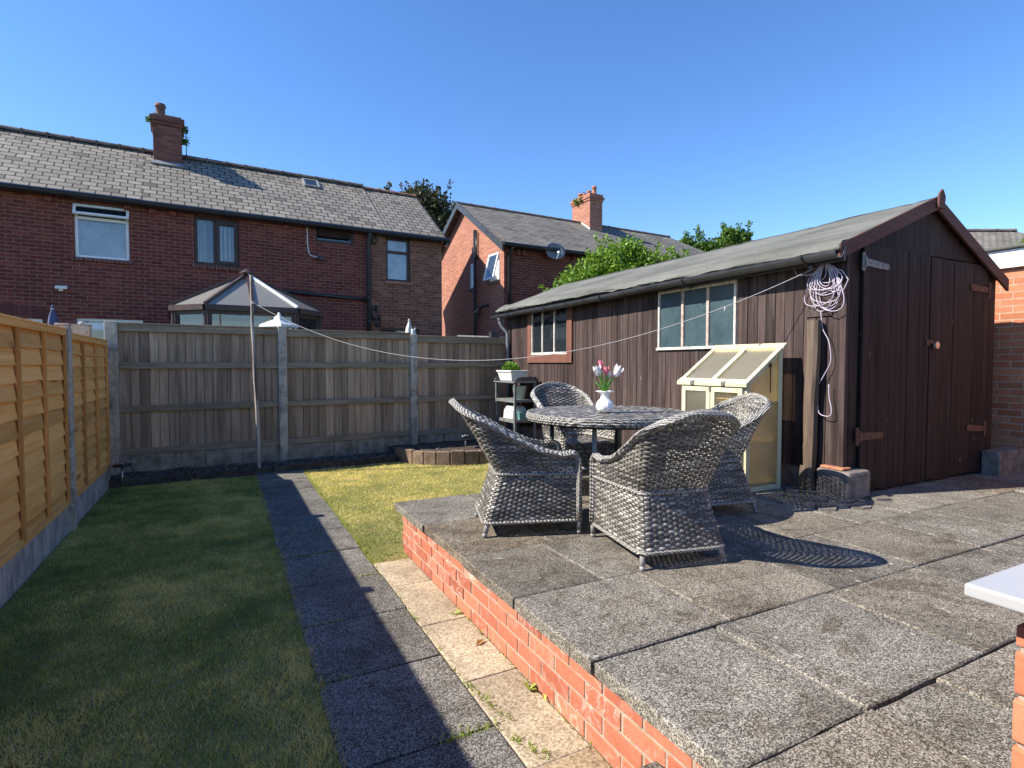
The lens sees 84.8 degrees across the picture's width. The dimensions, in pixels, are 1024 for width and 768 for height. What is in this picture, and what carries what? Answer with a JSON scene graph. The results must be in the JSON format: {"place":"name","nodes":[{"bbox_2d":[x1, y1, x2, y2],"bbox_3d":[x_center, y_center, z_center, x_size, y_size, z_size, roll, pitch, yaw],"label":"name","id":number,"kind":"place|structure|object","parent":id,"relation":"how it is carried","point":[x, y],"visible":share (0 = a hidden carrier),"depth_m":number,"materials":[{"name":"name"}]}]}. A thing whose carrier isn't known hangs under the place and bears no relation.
{"place":"outdoors","nodes":[
{"label":"outdoors","id":0,"kind":"place"},
{"bbox_2d":[0,125,144,428],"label":"terraced house","id":1,"kind":"structure","parent":0,"point":[70,232],"depth_m":11.47,"materials":[{"name":"red brick"}]},
{"bbox_2d":[24,318,42,322],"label":"window","id":2,"kind":"structure","parent":1,"relation":"in","point":[38,320],"depth_m":11.10,"materials":[{"name":"white plastic"}]},
{"bbox_2d":[72,203,132,264],"bbox_3d":[-8.436,-3.087,11.553,1.015,1.165,0.286,-1,2,-31],"label":"window","id":3,"kind":"structure","parent":1,"relation":"in","point":[101,232],"depth_m":11.61,"materials":[{"name":"glass"}]},
{"bbox_2d":[77,318,142,385],"bbox_3d":[-8.401,-0.656,11.781,1.135,1.400,0.160,-1,2,-31],"label":"window","id":4,"kind":"structure","parent":1,"relation":"in","point":[97,328],"depth_m":11.66,"materials":[{"name":"glass"}]},
{"bbox_2d":[71,321,92,336],"bbox_3d":[-5.399,0.240,7.073,0.200,2.050,0.160,-1,2,-27],"label":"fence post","id":5,"kind":"object","parent":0,"point":[81,328],"visible":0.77,"depth_m":6.99,"materials":[{"name":"concrete"}]},
{"bbox_2d":[0,461,520,767],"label":"lawn","id":6,"kind":"structure","parent":0,"point":[280,673],"depth_m":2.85,"materials":[{"name":"green plant"}]},
{"bbox_2d":[112,462,131,487],"bbox_3d":[-4.602,1.094,6.627,0.190,0.335,0.190,-1,2,-27],"label":"solar light","id":7,"kind":"object","parent":6,"relation":"on","point":[120,465],"visible":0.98,"depth_m":6.61,"materials":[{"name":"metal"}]},
{"bbox_2d":[109,455,395,488],"bbox_3d":[-3.267,1.166,7.522,3.553,0.126,0.060,-1,2,-31],"label":"lawn edging","id":8,"kind":"object","parent":6,"relation":"on","point":[150,480],"visible":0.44,"depth_m":7.33,"materials":[{"name":"grey concrete"}]},
{"bbox_2d":[395,447,524,465],"bbox_3d":[-0.625,1.077,8.385,2.286,0.242,0.542,0,2,-4],"label":"block edging","id":9,"kind":"object","parent":6,"relation":"on","point":[454,457],"visible":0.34,"depth_m":8.14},
{"bbox_2d":[140,102,449,335],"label":"terraced house","id":10,"kind":"structure","parent":0,"point":[346,256],"depth_m":13.73,"materials":[{"name":"red brick"}]},
{"bbox_2d":[192,216,241,270],"bbox_3d":[-6.667,-3.160,12.678,0.996,1.150,0.235,-1,2,-31],"label":"window","id":11,"kind":"structure","parent":10,"relation":"in","point":[216,241],"depth_m":12.67,"materials":[{"name":"glass"}]},
{"bbox_2d":[315,228,352,244],"bbox_3d":[-4.420,-3.656,13.955,0.935,0.340,0.243,-1,2,-31],"label":"window","id":12,"kind":"structure","parent":10,"relation":"in","point":[321,235],"depth_m":13.94,"materials":[{"name":"glass"}]},
{"bbox_2d":[384,237,412,285],"bbox_3d":[-3.019,-3.235,14.814,0.760,1.225,0.185,-1,2,-31],"label":"window","id":13,"kind":"structure","parent":10,"relation":"in","point":[397,249],"depth_m":14.88,"materials":[{"name":"glass"}]},
{"bbox_2d":[379,328,418,334],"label":"window","id":14,"kind":"structure","parent":10,"relation":"in","point":[380,329],"depth_m":14.86,"materials":[{"name":"glass"}]},
{"bbox_2d":[110,439,483,479],"bbox_3d":[-2.284,1.060,8.066,5.900,0.130,1.494,-1,2,-27],"label":"flower bed","id":15,"kind":"object","parent":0,"point":[458,445],"visible":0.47,"depth_m":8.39,"materials":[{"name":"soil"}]},
{"bbox_2d":[249,275,260,467],"bbox_3d":[-3.398,-0.117,7.434,0.136,2.639,0.059,1,2,21],"label":"line pole","id":16,"kind":"object","parent":15,"relation":"in","point":[258,447],"visible":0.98,"depth_m":7.42,"materials":[{"name":"grey metal"}]},
{"bbox_2d":[251,265,819,360],"bbox_3d":[-0.412,-0.653,6.093,6.624,0.802,0.079,1,2,24],"label":"washing line","id":17,"kind":"object","parent":16,"relation":"hanging from","point":[253,302],"visible":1,"depth_m":5.69,"materials":[{"name":"white plastic"}]},
{"bbox_2d":[460,435,470,447],"bbox_3d":[-0.719,0.920,8.671,0.160,0.275,0.160,-1,2,-27],"label":"solar light","id":18,"kind":"object","parent":15,"relation":"in","point":[465,436],"visible":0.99,"depth_m":8.64,"materials":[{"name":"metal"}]},
{"bbox_2d":[494,376,536,438],"bbox_3d":[0.045,0.443,9.169,0.410,1.152,0.744,-1,2,-27],"label":"potting bench","id":19,"kind":"object","parent":15,"relation":"on","point":[515,401],"visible":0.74,"depth_m":8.93,"materials":[{"name":"grey wood"}]},
{"bbox_2d":[496,370,528,381],"bbox_3d":[0.003,-0.137,9.174,0.330,0.178,0.536,-1,2,-27],"label":"plant trough","id":20,"kind":"object","parent":19,"relation":"on","point":[509,375],"visible":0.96,"depth_m":8.99,"materials":[{"name":"plastic"}]},
{"bbox_2d":[501,361,520,369],"bbox_3d":[-0.029,-0.254,9.188,0.239,0.246,0.456,-1,2,-27],"label":"leafy plant","id":21,"kind":"object","parent":20,"relation":"in","point":[509,365],"visible":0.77,"depth_m":9.08,"materials":[{"name":"green plant"}]},
{"bbox_2d":[503,405,526,419],"bbox_3d":[0.053,0.451,9.120,0.278,0.215,0.338,-1,2,-27],"label":"white container","id":22,"kind":"object","parent":19,"relation":"on","point":[508,411],"visible":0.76,"depth_m":9.01,"materials":[{"name":"white plastic"}]},
{"bbox_2d":[512,385,526,398],"bbox_3d":[0.121,0.135,9.020,0.244,0.215,0.240,-1,2,-27],"label":"bucket","id":23,"kind":"object","parent":19,"relation":"on","point":[520,391],"visible":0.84,"depth_m":8.93,"materials":[{"name":"plastic"}]},
{"bbox_2d":[517,412,526,419],"bbox_3d":[0.196,0.506,8.954,0.236,0.118,0.090,-1,2,-27],"label":"teal tub","id":24,"kind":"object","parent":19,"relation":"on","point":[521,415],"visible":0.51,"depth_m":8.90,"materials":[{"name":"teal plastic"}]},
{"bbox_2d":[255,470,525,767],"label":"path","id":25,"kind":"structure","parent":0,"point":[400,697],"depth_m":2.76,"materials":[{"name":"grey concrete"}]},
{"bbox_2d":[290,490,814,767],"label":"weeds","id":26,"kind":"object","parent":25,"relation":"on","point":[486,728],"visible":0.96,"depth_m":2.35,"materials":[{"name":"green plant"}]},
{"bbox_2d":[640,761,663,767],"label":"step","id":27,"kind":"object","parent":25,"relation":"on","point":[655,764],"visible":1,"depth_m":1.78,"materials":[{"name":"concrete"}]},
{"bbox_2d":[373,558,610,767],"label":"paved strip","id":28,"kind":"object","parent":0,"point":[487,667],"visible":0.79,"depth_m":2.59,"materials":[{"name":"stone"}]},
{"bbox_2d":[476,639,483,645],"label":"fallen leaf","id":29,"kind":"object","parent":28,"relation":"on","point":[479,641],"visible":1,"depth_m":2.93,"materials":[{"name":"orange plant"}]},
{"bbox_2d":[524,682,537,689],"bbox_3d":[0.084,1.358,2.515,0.074,0.024,0.064,0,2,12],"label":"weed","id":30,"kind":"object","parent":28,"relation":"on","point":[532,686],"visible":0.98,"depth_m":2.52,"materials":[{"name":"plant"}]},
{"bbox_2d":[0,0,1023,243],"label":"sky","id":31,"kind":"structure","parent":0,"point":[779,116],"materials":[{"name":"blue"}]},
{"bbox_2d":[442,186,703,336],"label":"gable house","id":32,"kind":"structure","parent":0,"point":[494,259],"depth_m":17.75,"materials":[{"name":"red brick"}]},
{"bbox_2d":[467,263,472,291],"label":"window","id":33,"kind":"structure","parent":32,"relation":"in","point":[471,265],"depth_m":17.90,"materials":[{"name":"glass"}]},
{"bbox_2d":[483,252,499,284],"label":"window","id":34,"kind":"structure","parent":32,"relation":"in","point":[492,266],"depth_m":16.53,"materials":[{"name":"white plastic"}]},
{"bbox_2d":[394,460,1023,767],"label":"patio","id":35,"kind":"structure","parent":0,"point":[789,633],"depth_m":2.42,"materials":[{"name":"grey concrete"}]},
{"bbox_2d":[448,398,581,537],"bbox_3d":[-0.004,0.528,3.825,0.849,0.876,0.602,0,2,-9],"label":"rattan chair","id":36,"kind":"object","parent":35,"relation":"on","point":[538,479],"visible":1,"depth_m":3.60,"materials":[{"name":"grey wicker"}]},
{"bbox_2d":[530,382,621,476],"bbox_3d":[0.537,0.427,5.110,0.602,0.876,0.849,-1,2,-20],"label":"rattan chair","id":37,"kind":"object","parent":35,"relation":"on","point":[579,441],"visible":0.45,"depth_m":5.11,"materials":[{"name":"grey wicker"}]},
{"bbox_2d":[526,405,687,527],"bbox_3d":[0.715,0.576,4.241,1.223,0.749,1.223,-1,2,-27],"label":"rattan table","id":38,"kind":"object","parent":35,"relation":"on","point":[616,418],"visible":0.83,"depth_m":3.87,"materials":[{"name":"wicker"}]},
{"bbox_2d":[596,390,613,412],"bbox_3d":[0.671,0.128,4.071,0.133,0.156,0.132,-1,2,-27],"label":"vase","id":39,"kind":"object","parent":38,"relation":"on","point":[604,403],"visible":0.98,"depth_m":4.03,"materials":[{"name":"white ceramic"}]},
{"bbox_2d":[595,360,603,388],"bbox_3d":[0.640,-0.039,4.051,0.074,0.270,0.072,-1,2,-27],"label":"tulip","id":40,"kind":"object","parent":39,"relation":"in","point":[600,362],"visible":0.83,"depth_m":4.06,"materials":[{"name":"pink plant"}]},
{"bbox_2d":[593,364,607,389],"bbox_3d":[0.633,-0.024,4.037,0.109,0.242,0.080,0,2,11],"label":"tulip","id":41,"kind":"object","parent":39,"relation":"in","point":[597,370],"visible":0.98,"depth_m":4.02,"materials":[{"name":"white plant"}]},
{"bbox_2d":[597,366,608,389],"bbox_3d":[0.650,-0.017,4.057,0.094,0.228,0.069,0,2,-5],"label":"tulip","id":42,"kind":"object","parent":39,"relation":"in","point":[606,370],"visible":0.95,"depth_m":4.04,"materials":[{"name":"pink plant"}]},
{"bbox_2d":[596,363,623,390],"bbox_3d":[0.707,-0.028,4.045,0.201,0.252,0.110,0,2,2],"label":"tulip","id":43,"kind":"object","parent":39,"relation":"in","point":[617,371],"visible":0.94,"depth_m":4.03,"materials":[{"name":"white plant"}]},
{"bbox_2d":[606,371,614,390],"bbox_3d":[0.710,0.002,4.056,0.077,0.190,0.073,1,3,36],"label":"tulip","id":44,"kind":"object","parent":39,"relation":"in","point":[609,375],"visible":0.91,"depth_m":4.06,"materials":[{"name":"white plant"}]},
{"bbox_2d":[589,409,740,570],"bbox_3d":[0.878,0.550,3.236,0.602,0.876,0.849,-1,2,-15],"label":"rattan chair","id":45,"kind":"object","parent":35,"relation":"on","point":[669,511],"visible":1,"depth_m":3.07,"materials":[{"name":"grey wicker"}]},
{"bbox_2d":[644,393,771,512],"bbox_3d":[1.530,0.510,4.321,0.849,0.876,0.602,-1,2,-15],"label":"rattan chair","id":46,"kind":"object","parent":35,"relation":"on","point":[730,473],"visible":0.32,"depth_m":4.11,"materials":[{"name":"grey wicker"}]},
{"bbox_2d":[677,343,786,491],"bbox_3d":[1.985,0.282,5.148,0.511,1.301,0.803,-1,2,-27],"label":"cold frame","id":47,"kind":"object","parent":35,"relation":"on","point":[740,369],"visible":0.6,"depth_m":4.91,"materials":[{"name":"wood"}]},
{"bbox_2d":[682,385,710,434],"bbox_3d":[1.706,0.459,5.209,0.024,0.883,0.344,-1,2,-27],"label":"door","id":48,"kind":"structure","parent":47,"relation":"in","point":[693,397],"depth_m":5.21,"materials":[{"name":"beige wood"}]},
{"bbox_2d":[710,387,743,486],"bbox_3d":[1.867,0.470,4.897,0.024,0.883,0.343,-1,2,-27],"label":"door","id":49,"kind":"structure","parent":47,"relation":"in","point":[740,391],"depth_m":4.89,"materials":[{"name":"beige wood"}]},
{"bbox_2d":[490,189,1023,498],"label":"timber shed","id":50,"kind":"structure","parent":35,"relation":"on","point":[908,327],"depth_m":5.27,"materials":[{"name":"wood"}]},
{"bbox_2d":[527,306,572,362],"bbox_3d":[0.573,-0.738,8.712,0.050,0.815,1.335,-1,2,-27],"label":"window","id":51,"kind":"structure","parent":50,"relation":"in","point":[547,333],"depth_m":8.67,"materials":[{"name":"glass"}]},
{"bbox_2d":[656,279,737,349],"bbox_3d":[1.965,-0.711,6.028,0.058,0.675,1.150,-1,2,-27],"label":"window","id":52,"kind":"structure","parent":50,"relation":"in","point":[719,327],"depth_m":5.98,"materials":[{"name":"grey glass"}]},
{"bbox_2d":[794,263,848,416],"bbox_3d":[2.596,-0.389,4.724,0.084,1.320,0.481,-1,2,-27],"label":"rope coil","id":53,"kind":"object","parent":50,"relation":"hanging from","point":[819,270],"visible":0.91,"depth_m":4.66,"materials":[{"name":"white plastic"}]},
{"bbox_2d":[855,245,930,489],"bbox_3d":[3.333,-0.127,4.898,1.074,2.070,0.048,-1,2,-27],"label":"door","id":54,"kind":"structure","parent":50,"relation":"in","point":[890,434],"depth_m":4.89,"materials":[{"name":"wood"}]},
{"bbox_2d":[925,257,990,479],"bbox_3d":[4.279,-0.136,5.377,1.138,2.056,0.064,-1,2,-27],"label":"door","id":55,"kind":"structure","parent":50,"relation":"in","point":[955,425],"depth_m":5.37,"materials":[{"name":"brown wood"}]},
{"bbox_2d":[773,482,891,510],"bbox_3d":[2.566,0.922,4.625,0.912,0.022,0.797,-1,2,-27],"label":"rubble patch","id":56,"kind":"object","parent":35,"relation":"on","point":[817,503],"visible":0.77,"depth_m":4.50,"materials":[{"name":"grey stone"}]},
{"bbox_2d":[797,465,805,489],"bbox_3d":[2.484,0.817,4.809,0.036,0.240,0.060,-1,2,-27],"label":"broken stake","id":57,"kind":"object","parent":56,"relation":"on","point":[801,481],"visible":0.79,"depth_m":4.80,"materials":[{"name":"brown wood"}]},
{"bbox_2d":[803,320,821,490],"bbox_3d":[2.550,0.205,4.779,0.100,1.485,0.132,-1,2,-27],"label":"wooden post","id":58,"kind":"object","parent":56,"relation":"on","point":[811,382],"visible":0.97,"depth_m":4.75,"materials":[{"name":"brown wood"}]},
{"bbox_2d":[964,563,1023,767],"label":"brick pier","id":59,"kind":"structure","parent":35,"relation":"on","point":[1004,588],"depth_m":0.94,"materials":[{"name":"brick"},{"name":"white stone"}]},
{"label":"ground","id":60,"kind":"structure","parent":0,"visible":0},
{"bbox_2d":[47,305,58,324],"bbox_3d":[-7.878,-0.119,9.657,0.194,2.480,0.195,-1,2,-27],"label":"closed parasol","id":61,"kind":"object","parent":60,"relation":"on","point":[52,318],"visible":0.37,"depth_m":9.59,"materials":[{"name":"blue fabric"}]},
{"bbox_2d":[0,313,110,607],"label":"lap fence","id":62,"kind":"object","parent":60,"relation":"on","point":[55,463],"visible":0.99,"depth_m":4.29,"materials":[{"name":"wood"}]},
{"bbox_2d":[167,269,324,329],"bbox_3d":[-5.483,-0.588,11.629,2.770,3.415,2.985,-1,2,-31],"label":"conservatory","id":63,"kind":"object","parent":60,"relation":"on","point":[231,296],"visible":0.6,"depth_m":10.55,"materials":[{"name":"grey glass"}]},
{"bbox_2d":[172,311,178,323],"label":"window","id":64,"kind":"structure","parent":63,"relation":"in","point":[172,311],"depth_m":10.20,"materials":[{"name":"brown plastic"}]},
{"bbox_2d":[171,310,211,324],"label":"window","id":65,"kind":"structure","parent":63,"relation":"in","point":[191,317],"depth_m":10.13,"materials":[{"name":"grey glass"}]},
{"bbox_2d":[204,310,298,328],"bbox_3d":[-4.800,-0.092,10.439,1.582,2.510,0.100,-1,2,-31],"label":"window","id":66,"kind":"structure","parent":63,"relation":"in","point":[210,311],"depth_m":10.29,"materials":[{"name":"brown plastic"}]},
{"bbox_2d":[291,313,319,329],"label":"window","id":67,"kind":"structure","parent":63,"relation":"in","point":[309,322],"depth_m":11.17,"materials":[{"name":"black glass"}]},
{"bbox_2d":[317,317,321,329],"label":"window","id":68,"kind":"structure","parent":63,"relation":"in","point":[320,317],"depth_m":11.52,"materials":[{"name":"brown plastic"}]},
{"bbox_2d":[259,313,298,328],"bbox_3d":[-4.218,-0.099,10.202,0.481,2.400,0.481,1,2,18],"label":"garden canopy","id":69,"kind":"object","parent":60,"relation":"on","point":[276,321],"visible":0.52,"depth_m":10.04,"materials":[{"name":"white fabric"}]},
{"bbox_2d":[104,321,505,475],"bbox_3d":[-2.597,0.191,8.501,5.778,2.065,0.120,-1,2,-31],"label":"board fence","id":70,"kind":"object","parent":60,"relation":"on","point":[181,395],"visible":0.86,"depth_m":8.05,"materials":[{"name":"wood"}]},
{"bbox_2d":[405,319,411,332],"bbox_3d":[-2.271,-0.208,12.403,0.217,2.460,0.217,-1,2,-27],"label":"closed parasol","id":71,"kind":"object","parent":60,"relation":"on","point":[408,328],"visible":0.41,"depth_m":12.32,"materials":[{"name":"white fabric"}]},
{"bbox_2d":[379,178,457,231],"bbox_3d":[-4.234,-4.488,26.124,4.786,10.032,3.772,-1,2,-27],"label":"dark leaved tree","id":72,"kind":"object","parent":60,"relation":"on","point":[435,206],"visible":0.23,"depth_m":25.46,"materials":[{"name":"green plant"}]},
{"bbox_2d":[455,332,505,337],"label":"outbuilding","id":73,"kind":"structure","parent":60,"relation":"on","point":[493,334],"depth_m":12.43,"materials":[{"name":"metal"}]},
{"bbox_2d":[503,339,505,427],"bbox_3d":[-0.146,0.067,11.572,0.700,1.970,0.250,-1,2,-27],"label":"drainpipe","id":74,"kind":"object","parent":60,"relation":"on","point":[504,384],"depth_m":11.42,"materials":[{"name":"black plastic"}]},
{"bbox_2d":[403,516,702,767],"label":"retaining wall","id":75,"kind":"structure","parent":60,"relation":"on","point":[615,730],"depth_m":2.40,"materials":[{"name":"brick"}]},
{"bbox_2d":[538,232,690,291],"bbox_3d":[2.887,-1.451,14.088,4.090,4.869,3.093,-1,2,-27],"label":"broadleaf shrub","id":76,"kind":"object","parent":60,"relation":"on","point":[629,254],"visible":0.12,"depth_m":13.60,"materials":[{"name":"green plant"}]},
{"bbox_2d":[678,220,753,251],"bbox_3d":[8.836,-3.190,24.168,3.483,7.585,2.407,0,2,12],"label":"broadleaf tree","id":77,"kind":"object","parent":60,"relation":"on","point":[730,236],"visible":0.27,"depth_m":23.76,"materials":[{"name":"green plant"}]},
{"bbox_2d":[967,228,1023,248],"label":"house","id":78,"kind":"structure","parent":60,"relation":"on","point":[987,238],"depth_m":21.51,"materials":[{"name":"tile"}]},
{"bbox_2d":[984,242,1023,448],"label":"brick garage","id":79,"kind":"structure","parent":60,"relation":"on","point":[1007,424],"depth_m":6.09,"materials":[{"name":"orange brick"}]}
]}

